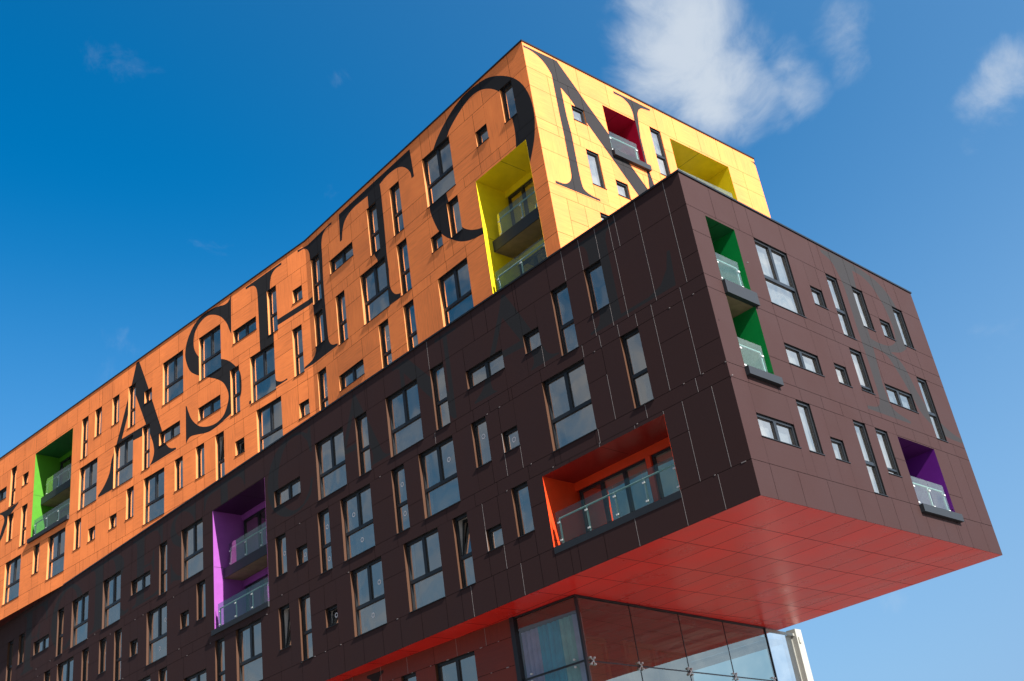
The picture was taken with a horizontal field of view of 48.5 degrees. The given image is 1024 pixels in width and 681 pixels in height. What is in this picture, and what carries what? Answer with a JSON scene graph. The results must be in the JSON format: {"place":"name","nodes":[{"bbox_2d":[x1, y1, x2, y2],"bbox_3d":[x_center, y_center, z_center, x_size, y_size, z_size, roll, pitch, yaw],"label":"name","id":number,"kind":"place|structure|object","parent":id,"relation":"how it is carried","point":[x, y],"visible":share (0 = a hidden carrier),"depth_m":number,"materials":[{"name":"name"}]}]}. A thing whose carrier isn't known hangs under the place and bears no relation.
{"place":"outdoors","nodes":[
{"label":"outdoors","id":0,"kind":"place"},
{"bbox_2d":[0,39,1001,680],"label":"apartment building","id":1,"kind":"structure","parent":0,"point":[482,373],"depth_m":36.49,"materials":[{"name":"metal"}]},
{"bbox_2d":[6,639,13,680],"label":"tall window","id":2,"kind":"structure","parent":1,"relation":"in","point":[10,645],"depth_m":56.59,"materials":[{"name":"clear glass"}]},
{"bbox_2d":[2,554,20,605],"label":"large window","id":3,"kind":"structure","parent":1,"relation":"in","point":[12,568],"depth_m":57.61,"materials":[{"name":"clear glass"}]},
{"bbox_2d":[8,466,16,507],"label":"tall window","id":4,"kind":"structure","parent":1,"relation":"in","point":[14,470],"depth_m":60.35,"materials":[{"name":"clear glass"}]},
{"bbox_2d":[18,503,27,547],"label":"tall window","id":5,"kind":"structure","parent":1,"relation":"in","point":[24,508],"depth_m":58.33,"materials":[{"name":"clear glass"}]},
{"bbox_2d":[32,633,48,656],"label":"wide window","id":6,"kind":"structure","parent":1,"relation":"in","point":[41,644],"depth_m":54.33,"materials":[{"name":"clear glass"}]},
{"bbox_2d":[46,527,65,580],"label":"large window","id":7,"kind":"structure","parent":1,"relation":"in","point":[56,542],"depth_m":55.27,"materials":[{"name":"clear glass"}]},
{"bbox_2d":[55,607,63,657],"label":"tall window","id":8,"kind":"structure","parent":1,"relation":"in","point":[60,620],"depth_m":53.08,"materials":[{"name":"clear glass"}]},
{"bbox_2d":[57,656,73,680],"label":"large window","id":9,"kind":"structure","parent":1,"relation":"in","point":[64,669],"depth_m":51.74,"materials":[{"name":"clear glass"}]},
{"bbox_2d":[72,518,80,551],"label":"narrow window","id":10,"kind":"structure","parent":1,"relation":"in","point":[77,524],"depth_m":54.35,"materials":[{"name":"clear glass"}]},
{"bbox_2d":[70,591,88,648],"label":"large window","id":11,"kind":"structure","parent":1,"relation":"in","point":[79,621],"depth_m":51.91,"materials":[{"name":"glass"}]},
{"bbox_2d":[80,415,88,460],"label":"tall window","id":12,"kind":"structure","parent":1,"relation":"in","point":[84,436],"depth_m":56.44,"materials":[{"name":"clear glass"}]},
{"bbox_2d":[81,647,88,680],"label":"narrow window","id":13,"kind":"structure","parent":1,"relation":"in","point":[84,667],"depth_m":50.42,"materials":[{"name":"glass"}]},
{"bbox_2d":[77,457,97,511],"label":"large window","id":14,"kind":"structure","parent":1,"relation":"in","point":[88,473],"depth_m":54.98,"materials":[{"name":"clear glass"}]},
{"bbox_2d":[98,637,105,674],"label":"narrow window","id":15,"kind":"structure","parent":1,"relation":"in","point":[102,643],"depth_m":49.40,"materials":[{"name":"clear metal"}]},
{"bbox_2d":[102,570,120,629],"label":"large window","id":16,"kind":"structure","parent":1,"relation":"in","point":[112,585],"depth_m":50.04,"materials":[{"name":"glass"}]},
{"bbox_2d":[111,394,119,426],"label":"narrow window","id":17,"kind":"structure","parent":1,"relation":"in","point":[115,404],"depth_m":55.09,"materials":[{"name":"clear glass"}]},
{"bbox_2d":[113,628,121,680],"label":"tall window","id":18,"kind":"structure","parent":1,"relation":"in","point":[118,633],"depth_m":48.39,"materials":[{"name":"glass"}]},
{"bbox_2d":[112,434,132,489],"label":"large window","id":19,"kind":"structure","parent":1,"relation":"in","point":[123,451],"depth_m":53.29,"materials":[{"name":"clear glass"}]},
{"bbox_2d":[125,485,133,520],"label":"narrow window","id":20,"kind":"structure","parent":1,"relation":"in","point":[129,492],"depth_m":51.89,"materials":[{"name":"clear glass"}]},
{"bbox_2d":[128,383,135,428],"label":"tall window","id":21,"kind":"structure","parent":1,"relation":"in","point":[132,389],"depth_m":54.17,"materials":[{"name":"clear glass"}]},
{"bbox_2d":[130,570,149,596],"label":"wide window","id":22,"kind":"structure","parent":1,"relation":"in","point":[138,584],"depth_m":48.42,"materials":[{"name":"glass"}]},
{"bbox_2d":[141,423,149,471],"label":"tall window","id":23,"kind":"structure","parent":1,"relation":"in","point":[146,429],"depth_m":52.22,"materials":[{"name":"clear glass"}]},
{"bbox_2d":[142,467,164,525],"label":"large window","id":24,"kind":"structure","parent":1,"relation":"in","point":[153,498],"depth_m":50.67,"materials":[{"name":"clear glass"}]},
{"bbox_2d":[145,601,166,666],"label":"large window","id":25,"kind":"structure","parent":1,"relation":"in","point":[156,637],"depth_m":46.37,"materials":[{"name":"glass"}]},
{"bbox_2d":[158,540,166,596],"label":"tall window","id":26,"kind":"structure","parent":1,"relation":"in","point":[163,546],"depth_m":47.26,"materials":[{"name":"glass"}]},
{"bbox_2d":[158,420,179,446],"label":"wide window","id":27,"kind":"structure","parent":1,"relation":"in","point":[172,431],"depth_m":51.19,"materials":[{"name":"clear glass"}]},
{"bbox_2d":[163,350,182,405],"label":"large window","id":28,"kind":"structure","parent":1,"relation":"in","point":[173,367],"depth_m":52.31,"materials":[{"name":"clear glass"}]},
{"bbox_2d":[175,456,182,491],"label":"narrow window","id":29,"kind":"structure","parent":1,"relation":"in","point":[178,462],"depth_m":49.76,"materials":[{"name":"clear glass"}]},
{"bbox_2d":[181,517,203,582],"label":"large window","id":30,"kind":"structure","parent":1,"relation":"in","point":[192,535],"depth_m":45.86,"materials":[{"name":"glass"}]},
{"bbox_2d":[195,443,205,479],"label":"narrow window","id":31,"kind":"structure","parent":1,"relation":"in","point":[200,472],"depth_m":48.90,"materials":[{"name":"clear glass"}]},
{"bbox_2d":[196,579,205,621],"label":"narrow window","id":32,"kind":"structure","parent":1,"relation":"in","point":[200,587],"depth_m":44.41,"materials":[{"name":"glass"}]},
{"bbox_2d":[198,395,220,421],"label":"wide window","id":33,"kind":"structure","parent":1,"relation":"in","point":[210,407],"depth_m":49.51,"materials":[{"name":"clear glass"}]},
{"bbox_2d":[199,324,220,381],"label":"large window","id":34,"kind":"structure","parent":1,"relation":"in","point":[209,343],"depth_m":50.74,"materials":[{"name":"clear glass"}]},
{"bbox_2d":[215,431,224,480],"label":"tall window","id":35,"kind":"structure","parent":1,"relation":"in","point":[219,438],"depth_m":48.09,"materials":[{"name":"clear glass"}]},
{"bbox_2d":[215,637,224,680],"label":"tall window","id":36,"kind":"structure","parent":1,"relation":"in","point":[219,644],"depth_m":42.37,"materials":[{"name":"glass"}]},
{"bbox_2d":[230,365,239,416],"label":"tall window","id":37,"kind":"structure","parent":1,"relation":"in","point":[234,373],"depth_m":48.52,"materials":[{"name":"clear glass"}]},
{"bbox_2d":[233,316,255,344],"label":"wide window","id":38,"kind":"structure","parent":1,"relation":"in","point":[247,328],"depth_m":49.31,"materials":[{"name":"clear glass"}]},
{"bbox_2d":[236,618,263,680],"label":"large window","id":39,"kind":"structure","parent":1,"relation":"in","point":[248,637],"depth_m":41.09,"materials":[{"name":"glass"}]},
{"bbox_2d":[250,342,275,403],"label":"large window","id":40,"kind":"structure","parent":1,"relation":"in","point":[262,364],"depth_m":47.51,"materials":[{"name":"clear glass"}]},
{"bbox_2d":[256,396,282,451],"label":"large window","id":41,"kind":"structure","parent":1,"relation":"in","point":[269,417],"depth_m":46.21,"materials":[{"name":"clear glass"}]},
{"bbox_2d":[267,285,277,335],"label":"tall window","id":42,"kind":"structure","parent":1,"relation":"in","point":[271,293],"depth_m":48.27,"materials":[{"name":"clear glass"}]},
{"bbox_2d":[275,532,287,577],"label":"narrow window","id":43,"kind":"structure","parent":1,"relation":"in","point":[280,541],"depth_m":41.04,"materials":[{"name":"glass"}]},
{"bbox_2d":[279,603,291,650],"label":"narrow window","id":44,"kind":"structure","parent":1,"relation":"in","point":[284,614],"depth_m":39.92,"materials":[{"name":"glass"}]},
{"bbox_2d":[274,476,300,508],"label":"wide window","id":45,"kind":"structure","parent":1,"relation":"in","point":[291,489],"depth_m":41.70,"materials":[{"name":"grey glass"}]},
{"bbox_2d":[292,324,304,377],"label":"tall window","id":46,"kind":"structure","parent":1,"relation":"in","point":[298,357],"depth_m":46.23,"materials":[{"name":"clear glass"}]},
{"bbox_2d":[296,543,307,566],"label":"small window","id":47,"kind":"structure","parent":1,"relation":"in","point":[301,552],"depth_m":40.06,"materials":[{"name":"clear glass"}]},
{"bbox_2d":[299,592,313,661],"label":"tall window","id":48,"kind":"structure","parent":1,"relation":"in","point":[304,601],"depth_m":38.88,"materials":[{"name":"glass"}]},
{"bbox_2d":[311,253,321,305],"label":"tall window","id":49,"kind":"structure","parent":1,"relation":"in","point":[315,268],"depth_m":46.62,"materials":[{"name":"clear glass"}]},
{"bbox_2d":[314,309,324,347],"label":"narrow window","id":50,"kind":"structure","parent":1,"relation":"in","point":[318,317],"depth_m":45.58,"materials":[{"name":"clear glass"}]},
{"bbox_2d":[317,367,328,409],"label":"tall window","id":51,"kind":"structure","parent":1,"relation":"in","point":[322,378],"depth_m":44.33,"materials":[{"name":"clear glass"}]},
{"bbox_2d":[317,507,332,574],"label":"tall window","id":52,"kind":"structure","parent":1,"relation":"in","point":[324,529],"depth_m":39.27,"materials":[{"name":"glass"}]},
{"bbox_2d":[315,426,346,501],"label":"large window","id":53,"kind":"structure","parent":1,"relation":"in","point":[330,454],"depth_m":40.11,"materials":[{"name":"grey glass"}]},
{"bbox_2d":[325,604,337,628],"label":"small window","id":54,"kind":"structure","parent":1,"relation":"in","point":[331,612],"depth_m":38.00,"materials":[{"name":"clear glass"}]},
{"bbox_2d":[329,242,352,275],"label":"wide window","id":55,"kind":"structure","parent":1,"relation":"in","point":[344,255],"depth_m":45.41,"materials":[{"name":"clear glass"}]},
{"bbox_2d":[336,290,348,345],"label":"tall window","id":56,"kind":"structure","parent":1,"relation":"in","point":[340,298],"depth_m":44.40,"materials":[{"name":"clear glass"}]},
{"bbox_2d":[339,359,364,391],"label":"wide window","id":57,"kind":"structure","parent":1,"relation":"in","point":[356,371],"depth_m":42.94,"materials":[{"name":"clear glass"}]},
{"bbox_2d":[340,483,375,561],"bbox_3d":[-5.105,6.086,37.995,0.202,2.208,1.745,18,-38,-41],"label":"large window","id":58,"kind":"structure","parent":1,"relation":"in","point":[356,508],"depth_m":38.14,"materials":[{"name":"glass"}]},
{"bbox_2d":[355,411,372,477],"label":"tall window","id":59,"kind":"structure","parent":1,"relation":"in","point":[364,462],"depth_m":38.96,"materials":[{"name":"glass"}]},
{"bbox_2d":[350,556,387,637],"bbox_3d":[-4.574,8.261,36.630,0.202,2.208,1.745,18,-38,-41],"label":"large window","id":60,"kind":"structure","parent":1,"relation":"in","point":[367,586],"depth_m":36.77,"materials":[{"name":"glass"}]},
{"bbox_2d":[366,201,380,256],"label":"tall window","id":61,"kind":"structure","parent":1,"relation":"in","point":[371,211],"depth_m":44.05,"materials":[{"name":"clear glass"}]},
{"bbox_2d":[360,257,389,325],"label":"large window","id":62,"kind":"structure","parent":1,"relation":"in","point":[374,288],"depth_m":43.01,"materials":[{"name":"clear glass"}]},
{"bbox_2d":[378,318,391,367],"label":"tall window","id":63,"kind":"structure","parent":1,"relation":"in","point":[385,346],"depth_m":41.66,"materials":[{"name":"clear glass"}]},
{"bbox_2d":[389,181,403,236],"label":"tall window","id":64,"kind":"structure","parent":1,"relation":"in","point":[396,208],"depth_m":43.07,"materials":[{"name":"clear glass"}]},
{"bbox_2d":[391,464,410,534],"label":"tall window","id":65,"kind":"structure","parent":1,"relation":"in","point":[401,506],"depth_m":36.74,"materials":[{"name":"grey glass"}]},
{"bbox_2d":[396,238,411,296],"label":"tall window","id":66,"kind":"structure","parent":1,"relation":"in","point":[402,252],"depth_m":41.81,"materials":[{"name":"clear glass"}]},
{"bbox_2d":[385,378,423,458],"bbox_3d":[-3.501,2.577,37.466,0.202,2.208,1.745,18,-38,-41],"label":"large window","id":67,"kind":"structure","parent":1,"relation":"in","point":[405,431],"depth_m":37.61,"materials":[{"name":"glass"}]},
{"bbox_2d":[403,299,417,350],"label":"tall window","id":68,"kind":"structure","parent":1,"relation":"in","point":[409,313],"depth_m":40.67,"materials":[{"name":"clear glass"}]},
{"bbox_2d":[403,527,446,612],"bbox_3d":[-2.650,7.050,34.928,0.202,2.208,1.745,18,-38,-41],"label":"large window","id":69,"kind":"structure","parent":1,"relation":"in","point":[424,574],"depth_m":35.06,"materials":[{"name":"glass"}]},
{"bbox_2d":[422,136,455,208],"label":"large window","id":70,"kind":"structure","parent":1,"relation":"in","point":[438,171],"depth_m":41.44,"materials":[{"name":"clear glass"}]},
{"bbox_2d":[418,435,461,519],"bbox_3d":[-2.226,4.274,35.447,0.202,2.208,1.745,18,-38,-41],"label":"large window","id":71,"kind":"structure","parent":1,"relation":"in","point":[437,464],"depth_m":35.58,"materials":[{"name":"glass"}]},
{"bbox_2d":[430,361,450,431],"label":"tall window","id":72,"kind":"structure","parent":1,"relation":"in","point":[440,401],"depth_m":36.49,"materials":[{"name":"glass"}]},
{"bbox_2d":[447,195,462,238],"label":"narrow window","id":73,"kind":"structure","parent":1,"relation":"in","point":[455,224],"depth_m":40.04,"materials":[{"name":"clear glass"}]},
{"bbox_2d":[438,257,473,326],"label":"large window","id":74,"kind":"structure","parent":1,"relation":"in","point":[455,292],"depth_m":39.02,"materials":[{"name":"clear glass"}]},
{"bbox_2d":[435,651,477,680],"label":"large window","id":75,"kind":"structure","parent":1,"relation":"in","point":[462,667],"depth_m":34.38,"materials":[{"name":"glass"}]},
{"bbox_2d":[452,512,475,590],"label":"tall window","id":76,"kind":"structure","parent":1,"relation":"in","point":[461,535],"depth_m":34.00,"materials":[{"name":"glass"}]},
{"bbox_2d":[471,416,491,468],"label":"narrow window","id":77,"kind":"structure","parent":1,"relation":"in","point":[481,446],"depth_m":34.51,"materials":[{"name":"grey glass"}]},
{"bbox_2d":[475,124,488,148],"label":"small window","id":78,"kind":"structure","parent":1,"relation":"in","point":[481,135],"depth_m":39.82,"materials":[{"name":"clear glass"}]},
{"bbox_2d":[466,349,504,390],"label":"wide window","id":79,"kind":"structure","parent":1,"relation":"in","point":[494,363],"depth_m":35.15,"materials":[{"name":"grey glass"}]},
{"bbox_2d":[486,523,504,552],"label":"small window","id":80,"kind":"structure","parent":1,"relation":"in","point":[494,534],"depth_m":33.07,"materials":[{"name":"glass"}]},
{"bbox_2d":[499,80,516,123],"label":"narrow window","id":81,"kind":"structure","parent":1,"relation":"in","point":[506,92],"depth_m":39.08,"materials":[{"name":"clear glass"}]},
{"bbox_2d":[502,425,520,453],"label":"small window","id":82,"kind":"structure","parent":1,"relation":"in","point":[510,436],"depth_m":33.56,"materials":[{"name":"grey glass"}]},
{"bbox_2d":[511,481,534,538],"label":"narrow window","id":83,"kind":"structure","parent":1,"relation":"in","point":[520,494],"depth_m":32.51,"materials":[{"name":"glass"}]},
{"bbox_2d":[523,326,541,355],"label":"small window","id":84,"kind":"structure","parent":1,"relation":"in","point":[531,339],"depth_m":33.90,"materials":[{"name":"grey glass"}]},
{"bbox_2d":[521,627,544,680],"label":"curtain","id":85,"kind":"object","parent":1,"relation":"hanging from","point":[532,653],"visible":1,"depth_m":32.73,"materials":[{"name":"fabric"}]},
{"bbox_2d":[538,620,567,680],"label":"curtain","id":86,"kind":"object","parent":1,"relation":"hanging from","point":[551,646],"visible":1,"depth_m":32.28,"materials":[{"name":"fabric"}]},
{"bbox_2d":[550,281,579,356],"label":"tall window","id":87,"kind":"structure","parent":1,"relation":"in","point":[565,325],"depth_m":33.11,"materials":[{"name":"blue glass"}]},
{"bbox_2d":[542,359,596,452],"bbox_3d":[1.642,1.839,32.024,0.202,2.208,1.745,18,-38,-41],"label":"large window","id":88,"kind":"structure","parent":1,"relation":"in","point":[570,414],"depth_m":32.14,"materials":[{"name":"glass"}]},
{"bbox_2d":[559,615,581,680],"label":"curtain","id":89,"kind":"object","parent":1,"relation":"hanging from","point":[568,641],"visible":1,"depth_m":31.90,"materials":[{"name":"fabric"}]},
{"bbox_2d":[572,614,586,680],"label":"curtain","id":90,"kind":"object","parent":1,"relation":"hanging from","point":[579,646],"visible":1,"depth_m":31.70,"materials":[{"name":"fabric"}]},
{"bbox_2d":[586,149,606,189],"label":"narrow window","id":91,"kind":"structure","parent":1,"relation":"in","point":[593,158],"depth_m":38.68,"materials":[{"name":"clear glass"}]},
{"bbox_2d":[584,259,610,314],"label":"narrow window","id":92,"kind":"structure","parent":1,"relation":"in","point":[595,282],"depth_m":32.45,"materials":[{"name":"blue glass"}]},
{"bbox_2d":[620,327,653,409],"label":"tall window","id":93,"kind":"structure","parent":1,"relation":"in","point":[634,358],"depth_m":30.59,"materials":[{"name":"grey glass"}]},
{"bbox_2d":[649,126,670,176],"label":"tall window","id":94,"kind":"structure","parent":1,"relation":"in","point":[656,135],"depth_m":42.23,"materials":[{"name":"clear glass"}]},
{"bbox_2d":[756,412,801,448],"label":"wide window","id":95,"kind":"structure","parent":1,"relation":"in","point":[771,428],"depth_m":28.70,"materials":[{"name":"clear glass"}]},
{"bbox_2d":[753,237,806,317],"bbox_3d":[7.617,-1.781,32.588,1.745,2.208,0.152,18,-38,-41],"label":"large window","id":96,"kind":"structure","parent":1,"relation":"in","point":[776,268],"depth_m":32.73,"materials":[{"name":"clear glass"}]},
{"bbox_2d":[784,342,824,376],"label":"wide window","id":97,"kind":"structure","parent":1,"relation":"in","point":[798,357],"depth_m":31.46,"materials":[{"name":"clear glass"}]},
{"bbox_2d":[796,399,825,455],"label":"narrow window","id":98,"kind":"structure","parent":1,"relation":"in","point":[809,426],"depth_m":30.00,"materials":[{"name":"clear glass"}]},
{"bbox_2d":[810,285,828,309],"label":"small window","id":99,"kind":"structure","parent":1,"relation":"in","point":[817,294],"depth_m":34.01,"materials":[{"name":"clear glass"}]},
{"bbox_2d":[830,437,850,463],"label":"small window","id":100,"kind":"structure","parent":1,"relation":"in","point":[838,445],"depth_m":30.61,"materials":[{"name":"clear glass"}]},
{"bbox_2d":[825,273,856,339],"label":"tall window","id":101,"kind":"structure","parent":1,"relation":"in","point":[832,281],"depth_m":34.86,"materials":[{"name":"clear glass"}]},
{"bbox_2d":[833,362,852,387],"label":"small window","id":102,"kind":"structure","parent":1,"relation":"in","point":[841,371],"depth_m":32.80,"materials":[{"name":"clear glass"}]},
{"bbox_2d":[849,347,875,394],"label":"narrow window","id":103,"kind":"structure","parent":1,"relation":"in","point":[860,367],"depth_m":33.87,"materials":[{"name":"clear glass"}]},
{"bbox_2d":[851,286,875,331],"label":"narrow window","id":104,"kind":"structure","parent":1,"relation":"in","point":[858,294],"depth_m":36.03,"materials":[{"name":"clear glass"}]},
{"bbox_2d":[852,419,888,496],"bbox_3d":[9.871,3.266,31.544,0.725,2.208,0.152,18,-38,-41],"label":"tall window","id":105,"kind":"structure","parent":1,"relation":"in","point":[860,428],"depth_m":31.67,"materials":[{"name":"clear glass"}]},
{"bbox_2d":[875,427,902,477],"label":"narrow window","id":106,"kind":"structure","parent":1,"relation":"in","point":[882,435],"depth_m":32.66,"materials":[{"name":"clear glass"}]},
{"bbox_2d":[884,383,918,413],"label":"wide window","id":107,"kind":"structure","parent":1,"relation":"in","point":[898,397],"depth_m":34.98,"materials":[{"name":"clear glass"}]},
{"bbox_2d":[892,306,915,349],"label":"narrow window","id":108,"kind":"structure","parent":1,"relation":"in","point":[898,314],"depth_m":37.68,"materials":[{"name":"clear glass"}]},
{"bbox_2d":[916,376,948,442],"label":"tall window","id":109,"kind":"structure","parent":1,"relation":"in","point":[933,414],"depth_m":36.32,"materials":[{"name":"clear glass"}]},
{"bbox_2d":[0,0,1023,680],"label":"sky","id":110,"kind":"structure","parent":0,"point":[157,157],"materials":[{"name":"blue"}]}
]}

